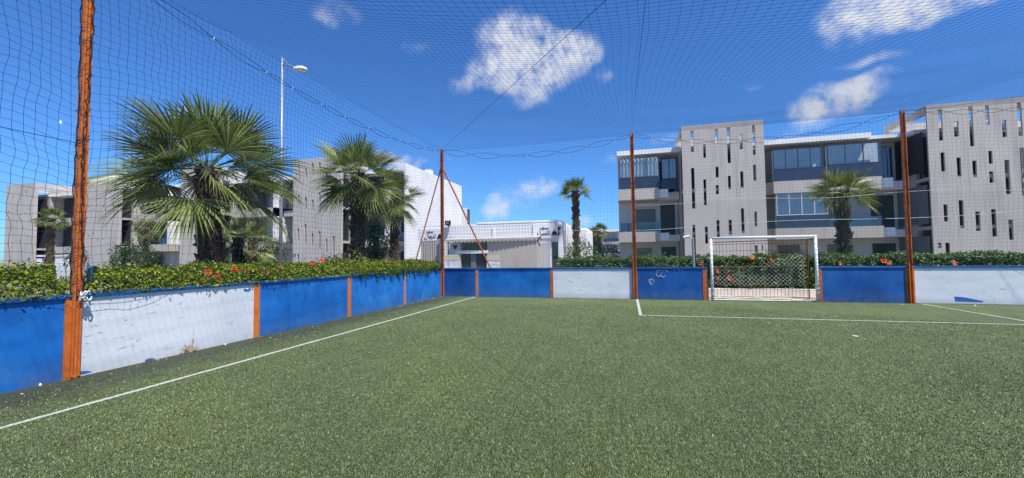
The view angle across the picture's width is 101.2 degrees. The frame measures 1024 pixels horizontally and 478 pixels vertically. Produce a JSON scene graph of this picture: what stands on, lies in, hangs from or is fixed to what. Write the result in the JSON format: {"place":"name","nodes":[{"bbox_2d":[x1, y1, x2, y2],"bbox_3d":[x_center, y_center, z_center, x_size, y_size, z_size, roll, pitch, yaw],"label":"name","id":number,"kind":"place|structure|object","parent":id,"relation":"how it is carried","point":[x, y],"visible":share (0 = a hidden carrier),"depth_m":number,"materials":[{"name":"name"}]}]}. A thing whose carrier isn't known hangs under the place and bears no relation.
{"place":"outdoors","nodes":[
{"label":"outdoors","id":0,"kind":"place"},
{"bbox_2d":[3,183,85,269],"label":"apartment building","id":1,"kind":"structure","parent":0,"point":[25,209],"depth_m":54.46,"materials":[{"name":"grey paint"}]},
{"bbox_2d":[36,255,69,278],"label":"garden wall","id":2,"kind":"structure","parent":0,"point":[58,258],"depth_m":32.39,"materials":[{"name":"white paint"}]},
{"bbox_2d":[61,248,90,272],"bbox_3d":[-19.509,1.293,18.818,1.125,2.414,0.984,-3,-3,41],"label":"bush","id":3,"kind":"object","parent":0,"point":[68,257],"visible":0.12,"depth_m":18.73,"materials":[{"name":"green plant"}]},
{"bbox_2d":[85,177,180,271],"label":"apartment building","id":4,"kind":"structure","parent":0,"point":[115,234],"depth_m":50.37,"materials":[{"name":"grey paint"}]},
{"bbox_2d":[179,167,292,266],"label":"apartment building","id":5,"kind":"structure","parent":0,"point":[287,208],"depth_m":46.65,"materials":[{"name":"grey paint"}]},
{"bbox_2d":[287,186,292,208],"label":"window","id":6,"kind":"structure","parent":5,"relation":"in","point":[289,206],"depth_m":46.33,"materials":[{"name":"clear glass"}]},
{"bbox_2d":[289,157,469,262],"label":"apartment building","id":7,"kind":"structure","parent":0,"point":[314,237],"depth_m":42.42,"materials":[{"name":"grey paint"}]},
{"bbox_2d":[401,216,403,258],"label":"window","id":8,"kind":"structure","parent":7,"relation":"in","point":[402,252],"depth_m":43.58,"materials":[{"name":"black glass"}]},
{"bbox_2d":[467,209,469,224],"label":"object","id":9,"kind":"structure","parent":7,"relation":"in","point":[468,210],"depth_m":52.86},
{"bbox_2d":[0,264,811,301],"bbox_3d":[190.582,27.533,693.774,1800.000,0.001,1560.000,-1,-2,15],"label":"ground","id":10,"kind":"structure","parent":0,"point":[65,292],"depth_m":22.63,"materials":[{"name":"green plant"}]},
{"bbox_2d":[29,206,70,275],"bbox_3d":[-28.530,0.434,25.986,1.864,4.928,1.831,0,-2,-12],"label":"palm tree","id":11,"kind":"object","parent":10,"relation":"on","point":[51,235],"visible":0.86,"depth_m":25.94,"materials":[{"name":"green plant"}]},
{"bbox_2d":[56,263,93,294],"bbox_3d":[-6.641,1.055,6.390,0.546,1.370,0.051,-1,-2,0],"label":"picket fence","id":12,"kind":"object","parent":10,"relation":"on","point":[59,274],"visible":0.2,"depth_m":6.39,"materials":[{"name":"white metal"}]},
{"bbox_2d":[101,236,159,269],"bbox_3d":[-21.699,1.302,24.013,2.695,2.927,2.775,1,-3,-29],"label":"bush","id":13,"kind":"object","parent":10,"relation":"on","point":[115,259],"visible":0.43,"depth_m":23.76,"materials":[{"name":"green plant"}]},
{"bbox_2d":[130,218,162,265],"bbox_3d":[-22.583,0.706,26.050,1.918,4.248,1.770,-1,-2,15],"label":"palm tree","id":14,"kind":"object","parent":10,"relation":"on","point":[146,231],"visible":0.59,"depth_m":25.96,"materials":[{"name":"green plant"}]},
{"bbox_2d":[67,90,309,264],"bbox_3d":[-7.344,-0.782,10.292,4.712,5.575,4.460,-1,-2,15],"label":"palm tree","id":15,"kind":"object","parent":10,"relation":"on","point":[203,202],"visible":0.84,"depth_m":9.54,"materials":[{"name":"green plant"}]},
{"bbox_2d":[0,268,440,393],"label":"perimeter wall","id":16,"kind":"structure","parent":10,"relation":"on","point":[124,328],"depth_m":6.59,"materials":[{"name":"blue paint"}]},
{"bbox_2d":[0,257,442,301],"bbox_3d":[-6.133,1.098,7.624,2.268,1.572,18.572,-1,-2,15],"label":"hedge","id":17,"kind":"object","parent":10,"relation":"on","point":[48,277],"visible":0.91,"depth_m":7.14,"materials":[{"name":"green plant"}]},
{"bbox_2d":[222,215,268,265],"bbox_3d":[-8.137,0.633,12.393,1.772,2.937,1.774,-1,-2,15],"label":"palm tree","id":18,"kind":"object","parent":10,"relation":"on","point":[237,246],"visible":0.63,"depth_m":12.44,"materials":[{"name":"green plant"}]},
{"bbox_2d":[222,220,285,263],"bbox_3d":[-10.605,0.721,16.976,2.634,3.193,2.570,1,-3,-37],"label":"bush","id":19,"kind":"object","parent":10,"relation":"on","point":[253,246],"visible":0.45,"depth_m":16.91,"materials":[{"name":"green plant"}]},
{"bbox_2d":[253,228,292,263],"bbox_3d":[-10.552,0.934,18.460,1.742,2.905,1.727,0,-3,-26],"label":"bush","id":20,"kind":"object","parent":10,"relation":"on","point":[276,250],"visible":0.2,"depth_m":18.41,"materials":[{"name":"green plant"}]},
{"bbox_2d":[279,56,306,262],"bbox_3d":[-8.902,-2.652,17.072,1.279,9.902,0.312,-1,-2,15],"label":"street lamp","id":21,"kind":"object","parent":10,"relation":"on","point":[281,198],"visible":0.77,"depth_m":17.17,"materials":[{"name":"metal"}]},
{"bbox_2d":[316,249,386,269],"bbox_3d":[-5.119,1.010,12.954,2.686,1.435,1.433,-1,-2,15],"label":"bush","id":22,"kind":"object","parent":10,"relation":"on","point":[335,256],"visible":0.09,"depth_m":12.82,"materials":[{"name":"green plant"}]},
{"bbox_2d":[306,131,412,262],"bbox_3d":[-4.774,-0.668,13.140,3.068,5.518,3.210,-1,-2,15],"label":"palm tree","id":23,"kind":"object","parent":10,"relation":"on","point":[357,194],"visible":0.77,"depth_m":12.81,"materials":[{"name":"green plant"}]},
{"bbox_2d":[365,211,391,261],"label":"sapling","id":24,"kind":"object","parent":10,"relation":"on","point":[377,246],"visible":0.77,"depth_m":14.60,"materials":[{"name":"green plant"}]},
{"bbox_2d":[368,174,427,259],"bbox_3d":[-4.933,-0.316,17.610,2.524,5.182,2.465,-3,-3,41],"label":"palm tree","id":25,"kind":"object","parent":10,"relation":"on","point":[394,242],"visible":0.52,"depth_m":17.41,"materials":[{"name":"green plant"}]},
{"bbox_2d":[444,240,539,267],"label":"wall","id":26,"kind":"structure","parent":10,"relation":"on","point":[452,259],"depth_m":24.05,"materials":[{"name":"beige paint"}]},
{"bbox_2d":[471,254,475,267],"bbox_3d":[-2.238,1.711,24.542,0.320,1.633,0.040,-1,-2,15],"label":"hatch door","id":27,"kind":"structure","parent":26,"relation":"in","point":[473,256],"depth_m":24.54,"materials":[{"name":"grey metal"}]},
{"bbox_2d":[445,235,539,253],"bbox_3d":[-1.094,1.152,24.470,5.547,2.717,1.314,-1,-2,15],"label":"awning","id":28,"kind":"object","parent":26,"relation":"attached to","point":[512,238],"visible":0.78,"depth_m":24.13,"materials":[{"name":"beige fabric"}]},
{"bbox_2d":[558,176,593,257],"bbox_3d":[3.643,-0.631,23.914,2.202,6.121,2.266,-1,-2,15],"label":"palm tree","id":29,"kind":"object","parent":10,"relation":"on","point":[576,184],"visible":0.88,"depth_m":23.80,"materials":[{"name":"green plant"}]},
{"bbox_2d":[444,267,708,299],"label":"perimeter wall","id":30,"kind":"structure","parent":10,"relation":"on","point":[683,283],"depth_m":14.77,"materials":[{"name":"blue paint"}]},
{"bbox_2d":[591,225,605,258],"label":"palm tree","id":31,"kind":"object","parent":10,"relation":"on","point":[595,239],"visible":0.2,"depth_m":56.86,"materials":[{"name":"green plant"}]},
{"bbox_2d":[590,222,610,259],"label":"palm tree","id":32,"kind":"object","parent":10,"relation":"on","point":[598,232],"visible":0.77,"depth_m":53.74,"materials":[{"name":"green plant"}]},
{"bbox_2d":[593,241,619,257],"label":"bush","id":33,"kind":"object","parent":10,"relation":"on","point":[612,253],"visible":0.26,"depth_m":38.57,"materials":[{"name":"green plant"}]},
{"bbox_2d":[601,229,619,256],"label":"apartment building","id":34,"kind":"structure","parent":10,"relation":"on","point":[607,238],"depth_m":117.61,"materials":[{"name":"white paint"}]},
{"bbox_2d":[609,233,616,237],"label":"window","id":35,"kind":"structure","parent":34,"relation":"in","point":[612,234],"depth_m":117.83,"materials":[{"name":"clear glass"}]},
{"bbox_2d":[714,299,814,301],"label":"threshold kerb","id":36,"kind":"structure","parent":10,"relation":"on","point":[760,300],"depth_m":13.25,"materials":[{"name":"white concrete"}]},
{"bbox_2d":[818,265,1023,304],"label":"perimeter wall","id":37,"kind":"structure","parent":10,"relation":"on","point":[964,284],"depth_m":12.14,"materials":[{"name":"blue paint"}]},
{"bbox_2d":[418,220,592,267],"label":"building","id":38,"kind":"structure","parent":0,"point":[484,231],"depth_m":25.27,"materials":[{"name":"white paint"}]},
{"bbox_2d":[422,241,438,262],"bbox_3d":[-5.188,1.401,26.743,1.160,2.501,0.097,-1,-2,15],"label":"ribbed door","id":39,"kind":"structure","parent":38,"relation":"in","point":[435,253],"depth_m":26.74,"materials":[{"name":"beige paint"}]},
{"bbox_2d":[540,241,550,267],"bbox_3d":[1.945,1.303,24.269,0.602,2.325,0.097,-1,-2,15],"label":"ribbed door","id":40,"kind":"structure","parent":38,"relation":"in","point":[545,254],"depth_m":24.24,"materials":[{"name":"white metal"}]},
{"bbox_2d":[552,242,557,267],"bbox_3d":[2.481,1.013,24.174,0.346,1.684,0.017,-1,-2,15],"label":"window","id":41,"kind":"structure","parent":38,"relation":"in","point":[554,247],"depth_m":24.17,"materials":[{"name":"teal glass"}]},
{"bbox_2d":[0,296,1023,477],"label":"artificial turf","id":42,"kind":"structure","parent":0,"point":[912,312],"depth_m":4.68,"materials":[{"name":"green plastic"}]},
{"bbox_2d":[63,0,95,379],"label":"steel post","id":43,"kind":"object","parent":42,"relation":"on","point":[81,161],"visible":0.99,"depth_m":5.49,"materials":[{"name":"orange metal"}]},
{"bbox_2d":[168,0,1023,150],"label":"overhead net","id":44,"kind":"object","parent":43,"relation":"attached to","point":[542,106],"visible":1,"depth_m":7.16,"materials":[{"name":"black fabric"}]},
{"bbox_2d":[180,331,197,352],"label":"dry weed","id":45,"kind":"object","parent":42,"relation":"on","point":[193,348],"visible":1,"depth_m":6.83,"materials":[{"name":"plant"}]},
{"bbox_2d":[0,297,473,428],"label":"side line","id":46,"kind":"object","parent":42,"relation":"on","point":[9,425],"visible":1,"depth_m":5.27,"materials":[{"name":"white paint"}]},
{"bbox_2d":[416,149,490,295],"bbox_3d":[-2.283,-0.649,16.186,2.934,5.670,0.190,-1,-2,6],"label":"steel post","id":47,"kind":"object","parent":42,"relation":"on","point":[442,171],"visible":0.94,"depth_m":16.20,"materials":[{"name":"metal"}]},
{"bbox_2d":[0,0,442,297],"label":"boundary net","id":48,"kind":"object","parent":47,"relation":"attached to","point":[231,236],"visible":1,"depth_m":6.99,"materials":[{"name":"black fabric"}]},
{"bbox_2d":[446,0,605,145],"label":"cable","id":49,"kind":"object","parent":47,"relation":"attached to","point":[536,63],"visible":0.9,"depth_m":6.54,"materials":[{"name":"metal"}]},
{"bbox_2d":[439,102,1023,266],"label":"boundary net","id":50,"kind":"object","parent":47,"relation":"attached to","point":[981,110],"visible":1,"depth_m":13.33,"materials":[{"name":"black fabric"}]},
{"bbox_2d":[447,189,1023,267],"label":"chain link fence","id":51,"kind":"object","parent":47,"relation":"attached to","point":[786,229],"visible":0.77,"depth_m":13.17,"materials":[{"name":"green metal"}]},
{"bbox_2d":[629,133,636,298],"bbox_3d":[4.144,-0.801,14.338,0.150,5.670,0.160,-1,-2,15],"label":"steel post","id":52,"kind":"object","parent":42,"relation":"on","point":[632,184],"visible":0.97,"depth_m":14.31,"materials":[{"name":"metal"}]},
{"bbox_2d":[631,0,645,131],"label":"cable","id":53,"kind":"object","parent":52,"relation":"attached to","point":[639,53],"visible":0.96,"depth_m":5.37,"materials":[{"name":"metal"}]},
{"bbox_2d":[636,299,641,314],"bbox_3d":[3.689,1.948,12.248,0.086,0.001,3.800,-1,-2,15],"label":"penalty area line","id":54,"kind":"object","parent":42,"relation":"on","point":[638,306],"visible":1,"depth_m":11.86,"materials":[{"name":"white paint"}]},
{"bbox_2d":[709,235,819,301],"bbox_3d":[7.932,0.931,13.401,3.045,2.042,0.478,-1,-2,15],"label":"goal","id":55,"kind":"object","parent":42,"relation":"on","point":[814,237],"visible":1,"depth_m":13.45,"materials":[{"name":"white metal"}]},
{"bbox_2d":[644,315,1023,324],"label":"penalty area line","id":56,"kind":"object","parent":42,"relation":"on","point":[825,319],"visible":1,"depth_m":9.37,"materials":[{"name":"white paint"}]},
{"bbox_2d":[899,110,914,302],"bbox_3d":[11.567,-0.973,12.305,0.125,5.670,0.136,-1,-2,15],"label":"steel post","id":57,"kind":"object","parent":42,"relation":"on","point":[908,236],"visible":0.98,"depth_m":12.29,"materials":[{"name":"orange metal"}]},
{"bbox_2d":[924,304,1022,320],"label":"penalty area line","id":58,"kind":"object","parent":42,"relation":"on","point":[973,312],"visible":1,"depth_m":10.14,"materials":[{"name":"white paint"}]},
{"bbox_2d":[0,0,1023,261],"label":"sky","id":59,"kind":"structure","parent":0,"point":[609,185],"materials":[{"name":"blue"}]},
{"bbox_2d":[617,120,907,259],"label":"apartment building","id":60,"kind":"structure","parent":0,"point":[759,176],"depth_m":32.60,"materials":[{"name":"white paint"}]},
{"bbox_2d":[619,156,658,178],"bbox_3d":[10.736,-6.038,35.502,3.204,1.691,0.070,-1,-2,15],"label":"window","id":61,"kind":"structure","parent":60,"relation":"in","point":[653,156],"depth_m":35.34,"materials":[{"name":"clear glass"}]},
{"bbox_2d":[659,163,675,257],"bbox_3d":[13.623,-2.031,36.779,1.197,9.630,0.030,-1,-2,15],"label":"patio door","id":62,"kind":"structure","parent":60,"relation":"in","point":[666,218],"depth_m":36.74,"materials":[{"name":"black glass"}]},
{"bbox_2d":[661,158,676,178],"bbox_3d":[13.191,-5.920,35.342,1.174,1.758,0.070,-1,-2,15],"label":"window","id":63,"kind":"structure","parent":60,"relation":"in","point":[664,158],"depth_m":35.33,"materials":[{"name":"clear glass"}]},
{"bbox_2d":[773,146,823,169],"bbox_3d":[22.042,-6.226,32.404,3.383,1.601,0.070,-1,-2,15],"label":"window","id":64,"kind":"structure","parent":60,"relation":"in","point":[817,146],"depth_m":32.39,"materials":[{"name":"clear glass"}]},
{"bbox_2d":[776,192,827,215],"bbox_3d":[22.211,-2.733,32.226,3.429,1.774,0.070,-1,-2,15],"label":"window","id":65,"kind":"structure","parent":60,"relation":"in","point":[799,192],"depth_m":32.23,"materials":[{"name":"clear glass"}]},
{"bbox_2d":[827,141,881,164],"bbox_3d":[25.588,-6.399,31.436,3.457,1.554,0.070,-1,-2,15],"label":"window","id":66,"kind":"structure","parent":60,"relation":"in","point":[876,141],"depth_m":31.39,"materials":[{"name":"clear glass"}]},
{"bbox_2d":[870,146,895,256],"bbox_3d":[28.749,-2.380,32.638,1.504,9.630,0.030,-1,-2,15],"label":"patio door","id":67,"kind":"structure","parent":60,"relation":"in","point":[881,245],"depth_m":32.55,"materials":[{"name":"black glass"}]},
{"bbox_2d":[877,147,892,177],"bbox_3d":[27.961,-5.596,31.481,0.868,2.547,0.070,-1,-2,15],"label":"window","id":68,"kind":"structure","parent":60,"relation":"in","point":[888,173],"depth_m":31.44,"materials":[{"name":"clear glass"}]},
{"bbox_2d":[709,295,815,301],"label":"pavement","id":69,"kind":"structure","parent":0,"point":[812,298],"depth_m":14.34,"materials":[{"name":"beige concrete"}]},
{"bbox_2d":[557,238,601,266],"bbox_3d":[3.382,1.126,21.223,2.383,2.450,1.425,-1,-2,15],"label":"bush","id":70,"kind":"object","parent":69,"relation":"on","point":[577,251],"visible":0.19,"depth_m":21.14,"materials":[{"name":"green plant"}]},
{"bbox_2d":[637,244,665,259],"bbox_3d":[6.201,1.150,19.017,1.641,2.050,0.984,-1,-2,15],"label":"bush","id":71,"kind":"object","parent":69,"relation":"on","point":[649,251],"visible":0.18,"depth_m":19.00,"materials":[{"name":"green plant"}]},
{"bbox_2d":[683,235,694,266],"bbox_3d":[6.491,0.947,15.331,0.424,2.203,0.165,-1,-2,1],"label":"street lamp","id":72,"kind":"object","parent":69,"relation":"on","point":[693,249],"visible":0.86,"depth_m":15.35,"materials":[{"name":"metal"}]},
{"bbox_2d":[709,287,815,295],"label":"kerb wall","id":73,"kind":"structure","parent":69,"relation":"on","point":[756,291],"depth_m":15.08,"materials":[{"name":"white concrete"}]},
{"bbox_2d":[557,249,1023,288],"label":"hedge","id":74,"kind":"object","parent":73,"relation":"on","point":[737,261],"visible":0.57,"depth_m":15.13,"materials":[{"name":"green plant"}]},
{"bbox_2d":[767,245,805,258],"bbox_3d":[10.855,1.077,16.680,1.957,1.710,0.950,-1,-2,15],"label":"bush","id":75,"kind":"object","parent":69,"relation":"on","point":[787,251],"visible":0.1,"depth_m":16.63,"materials":[{"name":"green plant"}]},
{"bbox_2d":[803,166,882,257],"bbox_3d":[12.081,-0.366,15.344,2.456,4.693,2.401,1,-3,-35],"label":"palm tree","id":76,"kind":"object","parent":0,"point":[845,178],"visible":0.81,"depth_m":15.22,"materials":[{"name":"green plant"}]},
{"bbox_2d":[884,97,1023,256],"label":"apartment building","id":77,"kind":"structure","parent":0,"point":[1007,134],"depth_m":28.45,"materials":[{"name":"grey paint"}]}
]}

